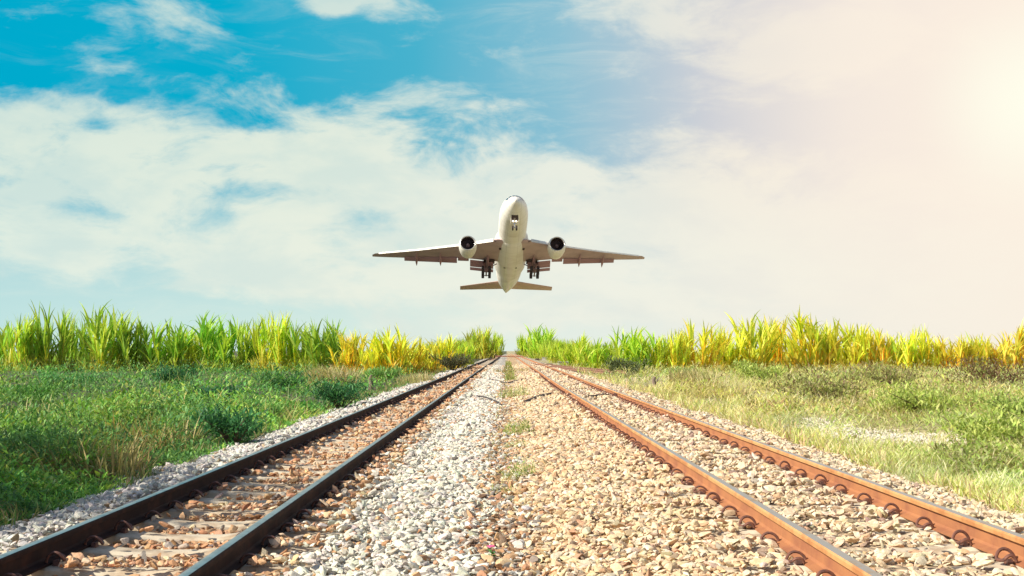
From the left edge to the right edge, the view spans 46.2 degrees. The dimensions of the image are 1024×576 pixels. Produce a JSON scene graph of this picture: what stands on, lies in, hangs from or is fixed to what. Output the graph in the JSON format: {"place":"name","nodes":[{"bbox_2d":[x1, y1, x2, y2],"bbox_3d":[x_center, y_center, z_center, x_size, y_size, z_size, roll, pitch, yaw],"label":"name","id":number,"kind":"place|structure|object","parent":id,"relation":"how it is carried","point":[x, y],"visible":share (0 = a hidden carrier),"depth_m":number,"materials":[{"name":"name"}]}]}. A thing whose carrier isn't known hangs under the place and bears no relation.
{"place":"outdoors","nodes":[
{"label":"outdoors","id":0,"kind":"place"},
{"bbox_2d":[372,195,644,292],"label":"airliner","id":1,"kind":"object","parent":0,"point":[509,250],"visible":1,"depth_m":277.73,"materials":[{"name":"white paint"}]},
{"bbox_2d":[0,351,1023,514],"bbox_3d":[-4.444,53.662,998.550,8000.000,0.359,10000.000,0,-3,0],"label":"ground","id":2,"kind":"structure","parent":0,"point":[478,359],"depth_m":35.63,"materials":[{"name":"green plant"}]},
{"bbox_2d":[0,325,13,368],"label":"sugarcane clump","id":3,"kind":"object","parent":2,"relation":"on","point":[1,353],"visible":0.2,"depth_m":76.29,"materials":[{"name":"plant"}]},
{"bbox_2d":[0,313,54,370],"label":"sugarcane clump","id":4,"kind":"object","parent":2,"relation":"on","point":[9,339],"visible":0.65,"depth_m":74.26,"materials":[{"name":"plant"}]},
{"bbox_2d":[0,379,80,408],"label":"shrub","id":5,"kind":"object","parent":2,"relation":"on","point":[37,389],"visible":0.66,"depth_m":25.40,"materials":[{"name":"green plant"}]},
{"bbox_2d":[14,300,82,370],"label":"sugarcane clump","id":6,"kind":"object","parent":2,"relation":"on","point":[63,345],"visible":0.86,"depth_m":74.37,"materials":[{"name":"plant"}]},
{"bbox_2d":[6,421,117,460],"bbox_3d":[-5.473,1.863,14.484,1.431,0.529,1.292,0,-3,0],"label":"shrub","id":7,"kind":"object","parent":2,"relation":"on","point":[41,426],"visible":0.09,"depth_m":14.47,"materials":[{"name":"green plant"}]},
{"bbox_2d":[27,369,112,390],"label":"shrub","id":8,"kind":"object","parent":2,"relation":"on","point":[65,378],"visible":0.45,"depth_m":37.29,"materials":[{"name":"green plant"}]},
{"bbox_2d":[62,316,92,369],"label":"sugarcane clump","id":9,"kind":"object","parent":2,"relation":"on","point":[80,354],"visible":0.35,"depth_m":80.81,"materials":[{"name":"plant"}]},
{"bbox_2d":[0,427,167,493],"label":"grass tuft","id":10,"kind":"object","parent":2,"relation":"on","point":[132,454],"visible":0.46,"depth_m":11.73,"materials":[{"name":"green plant"}]},
{"bbox_2d":[70,300,139,371],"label":"sugarcane clump","id":11,"kind":"object","parent":2,"relation":"on","point":[101,348],"visible":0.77,"depth_m":74.13,"materials":[{"name":"plant"}]},
{"bbox_2d":[79,395,187,430],"bbox_3d":[-6.312,2.131,20.158,1.979,0.678,1.896,1,-3,-18],"label":"shrub","id":12,"kind":"object","parent":2,"relation":"on","point":[141,419],"visible":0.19,"depth_m":19.92,"materials":[{"name":"green plant"}]},
{"bbox_2d":[114,316,155,370],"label":"sugarcane clump","id":13,"kind":"object","parent":2,"relation":"on","point":[127,350],"visible":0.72,"depth_m":74.53,"materials":[{"name":"plant"}]},
{"bbox_2d":[72,411,224,460],"bbox_3d":[-4.761,1.855,15.245,1.379,0.623,2.212,-2,-4,35],"label":"grass tuft","id":14,"kind":"object","parent":2,"relation":"on","point":[152,433],"visible":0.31,"depth_m":15.30,"materials":[{"name":"green plant"}]},
{"bbox_2d":[132,319,199,370],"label":"sugarcane clump","id":15,"kind":"object","parent":2,"relation":"on","point":[173,345],"visible":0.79,"depth_m":74.27,"materials":[{"name":"plant"}]},
{"bbox_2d":[138,361,207,386],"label":"shrub","id":16,"kind":"object","parent":2,"relation":"on","point":[165,374],"visible":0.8,"depth_m":39.47,"materials":[{"name":"green plant"}]},
{"bbox_2d":[178,326,205,369],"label":"sugarcane clump","id":17,"kind":"object","parent":2,"relation":"on","point":[193,355],"visible":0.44,"depth_m":76.47,"materials":[{"name":"plant"}]},
{"bbox_2d":[165,379,240,402],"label":"shrub","id":18,"kind":"object","parent":2,"relation":"on","point":[205,389],"visible":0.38,"depth_m":25.50,"materials":[{"name":"green plant"}]},
{"bbox_2d":[184,310,247,371],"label":"sugarcane clump","id":19,"kind":"object","parent":2,"relation":"on","point":[214,346],"visible":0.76,"depth_m":74.27,"materials":[{"name":"plant"}]},
{"bbox_2d":[0,353,449,527],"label":"creeping ground cover","id":20,"kind":"object","parent":2,"relation":"on","point":[71,413],"visible":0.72,"depth_m":17.71,"materials":[{"name":"green plant"}]},
{"bbox_2d":[186,399,272,444],"bbox_3d":[-3.717,1.816,15.884,1.222,0.689,1.397,0,-3,0],"label":"shrub","id":21,"kind":"object","parent":2,"relation":"on","point":[220,424],"visible":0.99,"depth_m":15.77,"materials":[{"name":"green plant"}]},
{"bbox_2d":[0,364,471,554],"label":"ballast shoulder stones","id":22,"kind":"object","parent":2,"relation":"on","point":[20,533],"visible":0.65,"depth_m":10.86,"materials":[{"name":"grey gravel"}]},
{"bbox_2d":[232,317,267,371],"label":"sugarcane clump","id":23,"kind":"object","parent":2,"relation":"on","point":[248,352],"visible":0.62,"depth_m":74.51,"materials":[{"name":"plant"}]},
{"bbox_2d":[214,393,301,417],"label":"shrub","id":24,"kind":"object","parent":2,"relation":"on","point":[279,408],"visible":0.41,"depth_m":21.68,"materials":[{"name":"green plant"}]},
{"bbox_2d":[245,311,300,371],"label":"sugarcane clump","id":25,"kind":"object","parent":2,"relation":"on","point":[272,334],"visible":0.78,"depth_m":72.47,"materials":[{"name":"plant"}]},
{"bbox_2d":[243,364,316,392],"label":"shrub","id":26,"kind":"object","parent":2,"relation":"on","point":[279,380],"visible":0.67,"depth_m":36.89,"materials":[{"name":"green plant"}]},
{"bbox_2d":[272,319,310,371],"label":"sugarcane clump","id":27,"kind":"object","parent":2,"relation":"on","point":[288,349],"visible":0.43,"depth_m":72.57,"materials":[{"name":"plant"}]},
{"bbox_2d":[281,317,347,371],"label":"sugarcane clump","id":28,"kind":"object","parent":2,"relation":"on","point":[317,348],"visible":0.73,"depth_m":70.61,"materials":[{"name":"plant"}]},
{"bbox_2d":[300,362,363,386],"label":"grass tuft","id":29,"kind":"object","parent":2,"relation":"on","point":[340,374],"visible":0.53,"depth_m":40.70,"materials":[{"name":"green plant"}]},
{"bbox_2d":[300,374,385,407],"bbox_3d":[-3.711,2.263,25.965,1.905,0.859,1.530,2,-3,-30],"label":"shrub","id":30,"kind":"object","parent":2,"relation":"on","point":[336,395],"visible":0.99,"depth_m":25.89,"materials":[{"name":"green plant"}]},
{"bbox_2d":[325,328,367,371],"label":"sugarcane clump","id":31,"kind":"object","parent":2,"relation":"on","point":[349,355],"visible":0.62,"depth_m":69.09,"materials":[{"name":"plant"}]},
{"bbox_2d":[368,375,374,390],"bbox_3d":[-4.682,3.162,40.049,0.234,0.548,0.173,0,-3,0],"label":"tree stump","id":32,"kind":"object","parent":2,"relation":"on","point":[370,376],"visible":0.76,"depth_m":40.00,"materials":[{"name":"brown"}]},
{"bbox_2d":[356,332,395,373],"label":"sugarcane clump","id":33,"kind":"object","parent":2,"relation":"on","point":[372,357],"visible":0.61,"depth_m":67.43,"materials":[{"name":"plant"}]},
{"bbox_2d":[362,364,403,380],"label":"shrub","id":34,"kind":"object","parent":2,"relation":"on","point":[379,374],"visible":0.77,"depth_m":50.08,"materials":[{"name":"green plant"}]},
{"bbox_2d":[361,324,422,373],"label":"sugarcane clump","id":35,"kind":"object","parent":2,"relation":"on","point":[399,348],"visible":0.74,"depth_m":67.48,"materials":[{"name":"plant"}]},
{"bbox_2d":[395,371,435,384],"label":"grass tuft","id":36,"kind":"object","parent":2,"relation":"on","point":[418,378],"visible":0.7,"depth_m":44.66,"materials":[{"name":"plant"}]},
{"bbox_2d":[405,337,449,373],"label":"sugarcane clump","id":37,"kind":"object","parent":2,"relation":"on","point":[420,353],"visible":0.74,"depth_m":69.24,"materials":[{"name":"plant"}]},
{"bbox_2d":[425,351,474,370],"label":"shrub","id":38,"kind":"object","parent":2,"relation":"on","point":[454,362],"visible":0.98,"depth_m":68.08,"materials":[{"name":"green plant"}]},
{"bbox_2d":[430,332,469,370],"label":"sugarcane clump","id":39,"kind":"object","parent":2,"relation":"on","point":[450,347],"visible":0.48,"depth_m":76.48,"materials":[{"name":"plant"}]},
{"bbox_2d":[455,341,477,365],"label":"sugarcane clump","id":40,"kind":"object","parent":2,"relation":"on","point":[469,350],"visible":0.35,"depth_m":104.04,"materials":[{"name":"plant"}]},
{"bbox_2d":[461,325,497,358],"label":"sugarcane clump","id":41,"kind":"object","parent":2,"relation":"on","point":[479,339],"visible":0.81,"depth_m":193.95,"materials":[{"name":"plant"}]},
{"bbox_2d":[489,332,504,355],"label":"sugarcane clump","id":42,"kind":"object","parent":2,"relation":"on","point":[499,350],"visible":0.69,"depth_m":323.59,"materials":[{"name":"plant"}]},
{"bbox_2d":[17,354,1000,575],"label":"ballast bed","id":43,"kind":"object","parent":2,"relation":"on","point":[892,568],"visible":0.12,"depth_m":7.18,"materials":[{"name":"beige gravel"}]},
{"bbox_2d":[0,355,500,575],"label":"railway track","id":44,"kind":"structure","parent":43,"relation":"on","point":[45,554],"depth_m":8.33,"materials":[{"name":"metal"}]},
{"bbox_2d":[491,356,527,356],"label":"crossing pipe","id":45,"kind":"object","parent":44,"relation":"on","point":[509,356],"visible":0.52,"depth_m":214.87,"materials":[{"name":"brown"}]},
{"bbox_2d":[52,365,489,575],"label":"rusty ballast stones","id":46,"kind":"object","parent":43,"relation":"on","point":[142,559],"visible":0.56,"depth_m":9.53,"materials":[{"name":"brown gravel"}]},
{"bbox_2d":[244,365,560,575],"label":"white ballast stones","id":47,"kind":"object","parent":43,"relation":"on","point":[434,464],"visible":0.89,"depth_m":8.74,"materials":[{"name":"white gravel"}]},
{"bbox_2d":[465,395,500,404],"bbox_3d":[-0.836,2.656,28.480,0.723,0.098,4.201,1,-3,-10],"label":"bonding cable","id":48,"kind":"object","parent":47,"relation":"on","point":[487,398],"visible":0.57,"depth_m":28.89,"materials":[{"name":"grey plastic"}]},
{"bbox_2d":[486,545,496,555],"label":"pink flower","id":49,"kind":"object","parent":47,"relation":"on","point":[489,550],"visible":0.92,"depth_m":6.88,"materials":[{"name":"pink plant"}]},
{"bbox_2d":[491,483,518,493],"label":"weed tuft","id":50,"kind":"object","parent":47,"relation":"on","point":[504,489],"visible":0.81,"depth_m":10.22,"materials":[{"name":"green plant"}]},
{"bbox_2d":[489,377,526,382],"bbox_3d":[-0.118,3.520,45.712,1.611,0.147,4.890,0,-3,0],"label":"bonding cable","id":51,"kind":"object","parent":43,"relation":"on","point":[506,382],"visible":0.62,"depth_m":44.83,"materials":[{"name":"grey plastic"}]},
{"bbox_2d":[493,367,530,372],"bbox_3d":[-0.064,4.384,64.127,1.937,0.443,2.272,-2,-4,37],"label":"dry weed patch","id":52,"kind":"object","parent":43,"relation":"on","point":[502,370],"visible":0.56,"depth_m":63.80,"materials":[{"name":"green plant"}]},
{"bbox_2d":[495,382,529,397],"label":"weed tuft","id":53,"kind":"object","parent":43,"relation":"on","point":[516,393],"visible":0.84,"depth_m":30.42,"materials":[{"name":"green plant"}]},
{"bbox_2d":[504,438,525,447],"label":"weed tuft","id":54,"kind":"object","parent":43,"relation":"on","point":[514,443],"visible":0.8,"depth_m":14.66,"materials":[{"name":"beige plant"}]},
{"bbox_2d":[501,418,536,434],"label":"weed tuft","id":55,"kind":"object","parent":43,"relation":"on","point":[528,426],"visible":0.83,"depth_m":16.79,"materials":[{"name":"green plant"}]},
{"bbox_2d":[498,456,540,479],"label":"weed tuft","id":56,"kind":"object","parent":43,"relation":"on","point":[523,470],"visible":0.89,"depth_m":11.26,"materials":[{"name":"green plant"}]},
{"bbox_2d":[524,391,564,402],"bbox_3d":[0.761,2.595,28.755,0.307,0.144,4.358,-1,-3,15],"label":"bonding cable","id":57,"kind":"object","parent":43,"relation":"on","point":[530,399],"visible":0.51,"depth_m":28.55,"materials":[{"name":"grey plastic"}]},
{"bbox_2d":[531,363,632,376],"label":"grass","id":58,"kind":"structure","parent":43,"relation":"on","point":[570,368],"depth_m":65.55,"materials":[{"name":"brown"}]},
{"bbox_2d":[512,354,1023,575],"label":"railway track","id":59,"kind":"structure","parent":43,"relation":"on","point":[808,551],"depth_m":7.81,"materials":[{"name":"metal"}]},
{"bbox_2d":[530,363,1023,575],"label":"cream ballast stones","id":60,"kind":"object","parent":43,"relation":"on","point":[688,444],"visible":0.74,"depth_m":9.26,"materials":[{"name":"beige gravel"}]},
{"bbox_2d":[5,336,1014,368],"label":"sugarcane field","id":61,"kind":"structure","parent":2,"relation":"on","point":[542,348],"depth_m":120.41,"materials":[{"name":"green plant"}]},
{"bbox_2d":[0,360,1023,528],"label":"verge grass","id":62,"kind":"structure","parent":2,"relation":"on","point":[749,418],"depth_m":13.96,"materials":[{"name":"green plant"}]},
{"bbox_2d":[515,334,532,355],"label":"sugarcane clump","id":63,"kind":"object","parent":2,"relation":"on","point":[521,351],"visible":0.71,"depth_m":324.49,"materials":[{"name":"plant"}]},
{"bbox_2d":[521,323,557,358],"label":"sugarcane clump","id":64,"kind":"object","parent":2,"relation":"on","point":[536,335],"visible":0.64,"depth_m":207.83,"materials":[{"name":"plant"}]},
{"bbox_2d":[546,341,566,362],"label":"sugarcane clump","id":65,"kind":"object","parent":2,"relation":"on","point":[549,354],"visible":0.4,"depth_m":132.34,"materials":[{"name":"plant"}]},
{"bbox_2d":[553,329,593,366],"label":"sugarcane clump","id":66,"kind":"object","parent":2,"relation":"on","point":[570,351],"visible":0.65,"depth_m":85.85,"materials":[{"name":"plant"}]},
{"bbox_2d":[572,338,614,368],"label":"sugarcane clump","id":67,"kind":"object","parent":2,"relation":"on","point":[596,356],"visible":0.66,"depth_m":74.66,"materials":[{"name":"plant"}]},
{"bbox_2d":[603,353,651,377],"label":"shrub","id":68,"kind":"object","parent":2,"relation":"on","point":[615,364],"visible":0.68,"depth_m":59.72,"materials":[{"name":"green plant"}]},
{"bbox_2d":[599,324,666,373],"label":"sugarcane clump","id":69,"kind":"object","parent":2,"relation":"on","point":[632,346],"visible":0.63,"depth_m":67.68,"materials":[{"name":"plant"}]},
{"bbox_2d":[638,336,669,373],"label":"sugarcane clump","id":70,"kind":"object","parent":2,"relation":"on","point":[658,357],"visible":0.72,"depth_m":67.61,"materials":[{"name":"plant"}]},
{"bbox_2d":[480,364,846,575],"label":"tan ballast stones","id":71,"kind":"object","parent":2,"relation":"on","point":[575,458],"visible":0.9,"depth_m":8.33,"materials":[{"name":"beige gravel"}]},
{"bbox_2d":[655,329,694,370],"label":"sugarcane clump","id":72,"kind":"object","parent":2,"relation":"on","point":[676,351],"visible":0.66,"depth_m":67.62,"materials":[{"name":"plant"}]},
{"bbox_2d":[661,365,701,377],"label":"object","id":73,"kind":"object","parent":2,"relation":"on","point":[672,369],"visible":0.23,"depth_m":52.95,"materials":[{"name":"green plant"}]},
{"bbox_2d":[662,366,727,388],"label":"grass tuft","id":74,"kind":"object","parent":2,"relation":"on","point":[686,374],"visible":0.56,"depth_m":40.66,"materials":[{"name":"plant"}]},
{"bbox_2d":[675,319,735,372],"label":"sugarcane clump","id":75,"kind":"object","parent":2,"relation":"on","point":[709,351],"visible":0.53,"depth_m":69.17,"materials":[{"name":"plant"}]},
{"bbox_2d":[687,378,753,399],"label":"grass tuft","id":76,"kind":"object","parent":2,"relation":"on","point":[744,388],"visible":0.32,"depth_m":32.82,"materials":[{"name":"plant"}]},
{"bbox_2d":[705,324,747,371],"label":"sugarcane clump","id":77,"kind":"object","parent":2,"relation":"on","point":[731,354],"visible":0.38,"depth_m":70.98,"materials":[{"name":"plant"}]},
{"bbox_2d":[725,310,789,371],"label":"sugarcane clump","id":78,"kind":"object","parent":2,"relation":"on","point":[764,350],"visible":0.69,"depth_m":70.66,"materials":[{"name":"plant"}]},
{"bbox_2d":[726,355,793,385],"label":"shrub","id":79,"kind":"object","parent":2,"relation":"on","point":[747,369],"visible":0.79,"depth_m":42.55,"materials":[{"name":"green plant"}]},
{"bbox_2d":[734,395,814,416],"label":"shrub","id":80,"kind":"object","parent":2,"relation":"on","point":[772,405],"visible":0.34,"depth_m":24.38,"materials":[{"name":"green plant"}]},
{"bbox_2d":[763,312,792,370],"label":"sugarcane clump","id":81,"kind":"object","parent":2,"relation":"on","point":[779,351],"visible":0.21,"depth_m":74.86,"materials":[{"name":"plant"}]},
{"bbox_2d":[576,358,1023,512],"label":"dry grass","id":82,"kind":"structure","parent":2,"relation":"on","point":[985,458],"depth_m":19.57,"materials":[{"name":"plant"}]},
{"bbox_2d":[777,305,841,372],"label":"sugarcane clump","id":83,"kind":"object","parent":2,"relation":"on","point":[796,353],"visible":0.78,"depth_m":72.61,"materials":[{"name":"plant"}]},
{"bbox_2d":[753,362,881,407],"bbox_3d":[6.641,2.216,27.106,3.282,1.094,2.648,0,-3,0],"label":"shrub","id":84,"kind":"object","parent":2,"relation":"on","point":[837,390],"visible":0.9,"depth_m":26.65,"materials":[{"name":"green plant"}]},
{"bbox_2d":[812,318,873,372],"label":"sugarcane clump","id":85,"kind":"object","parent":2,"relation":"on","point":[838,351],"visible":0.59,"depth_m":72.63,"materials":[{"name":"plant"}]},
{"bbox_2d":[824,369,869,385],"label":"shrub","id":86,"kind":"object","parent":2,"relation":"on","point":[843,373],"visible":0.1,"depth_m":42.82,"materials":[{"name":"green plant"}]},
{"bbox_2d":[838,323,885,370],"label":"sugarcane clump","id":87,"kind":"object","parent":2,"relation":"on","point":[868,345],"visible":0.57,"depth_m":72.75,"materials":[{"name":"plant"}]},
{"bbox_2d":[784,417,972,453],"bbox_3d":[5.570,2.239,17.930,2.815,0.275,7.529,0,-3,0],"label":"pale gravel patch","id":88,"kind":"object","parent":2,"relation":"on","point":[914,435],"visible":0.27,"depth_m":19.06,"materials":[{"name":"beige gravel"}]},
{"bbox_2d":[864,328,895,371],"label":"sugarcane clump","id":89,"kind":"object","parent":2,"relation":"on","point":[879,357],"visible":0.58,"depth_m":72.86,"materials":[{"name":"plant"}]},
{"bbox_2d":[832,353,942,393],"bbox_3d":[10.769,2.551,34.908,3.198,1.314,3.032,0,-3,0],"label":"shrub","id":90,"kind":"object","parent":2,"relation":"on","point":[905,373],"visible":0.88,"depth_m":34.74,"materials":[{"name":"green plant"}]},
{"bbox_2d":[881,331,932,372],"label":"sugarcane clump","id":91,"kind":"object","parent":2,"relation":"on","point":[903,353],"visible":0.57,"depth_m":72.70,"materials":[{"name":"plant"}]},
{"bbox_2d":[906,322,943,372],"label":"sugarcane clump","id":92,"kind":"object","parent":2,"relation":"on","point":[927,344],"visible":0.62,"depth_m":72.59,"materials":[{"name":"plant"}]},
{"bbox_2d":[860,377,993,421],"bbox_3d":[7.318,2.054,21.823,2.407,0.874,2.283,3,-4,-45],"label":"shrub","id":93,"kind":"object","parent":2,"relation":"on","point":[927,399],"visible":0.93,"depth_m":21.68,"materials":[{"name":"green plant"}]},
{"bbox_2d":[921,332,978,371],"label":"sugarcane clump","id":94,"kind":"object","parent":2,"relation":"on","point":[950,350],"visible":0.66,"depth_m":72.61,"materials":[{"name":"plant"}]},
{"bbox_2d":[912,381,1000,400],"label":"shrub","id":95,"kind":"object","parent":2,"relation":"on","point":[957,389],"visible":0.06,"depth_m":26.72,"materials":[{"name":"green plant"}]},
{"bbox_2d":[915,396,1023,444],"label":"shrub","id":96,"kind":"object","parent":2,"relation":"on","point":[989,428],"visible":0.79,"depth_m":14.87,"materials":[{"name":"green plant"}]},
{"bbox_2d":[956,331,993,369],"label":"sugarcane clump","id":97,"kind":"object","parent":2,"relation":"on","point":[981,344],"visible":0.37,"depth_m":72.55,"materials":[{"name":"plant"}]},
{"bbox_2d":[928,350,1023,394],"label":"shrub","id":98,"kind":"object","parent":2,"relation":"on","point":[987,371],"visible":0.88,"depth_m":34.86,"materials":[{"name":"green plant"}]},
{"bbox_2d":[957,385,1023,416],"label":"shrub","id":99,"kind":"object","parent":2,"relation":"on","point":[1003,401],"visible":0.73,"depth_m":20.05,"materials":[{"name":"green plant"}]},
{"bbox_2d":[976,340,1012,370],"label":"sugarcane clump","id":100,"kind":"object","parent":2,"relation":"on","point":[996,355],"visible":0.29,"depth_m":73.04,"materials":[{"name":"plant"}]},
{"bbox_2d":[983,318,1023,371],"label":"sugarcane clump","id":101,"kind":"object","parent":2,"relation":"on","point":[1015,350],"visible":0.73,"depth_m":72.56,"materials":[{"name":"plant"}]},
{"bbox_2d":[0,0,1023,350],"label":"sky","id":102,"kind":"structure","parent":0,"point":[860,162],"materials":[{"name":"blue"}]},
{"bbox_2d":[652,377,658,388],"bbox_3d":[4.782,3.227,40.087,0.234,0.548,0.173,0,-3,0],"label":"tree stump","id":103,"kind":"object","parent":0,"point":[654,382],"visible":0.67,"depth_m":40.06,"materials":[{"name":"brown wood"}]}
]}

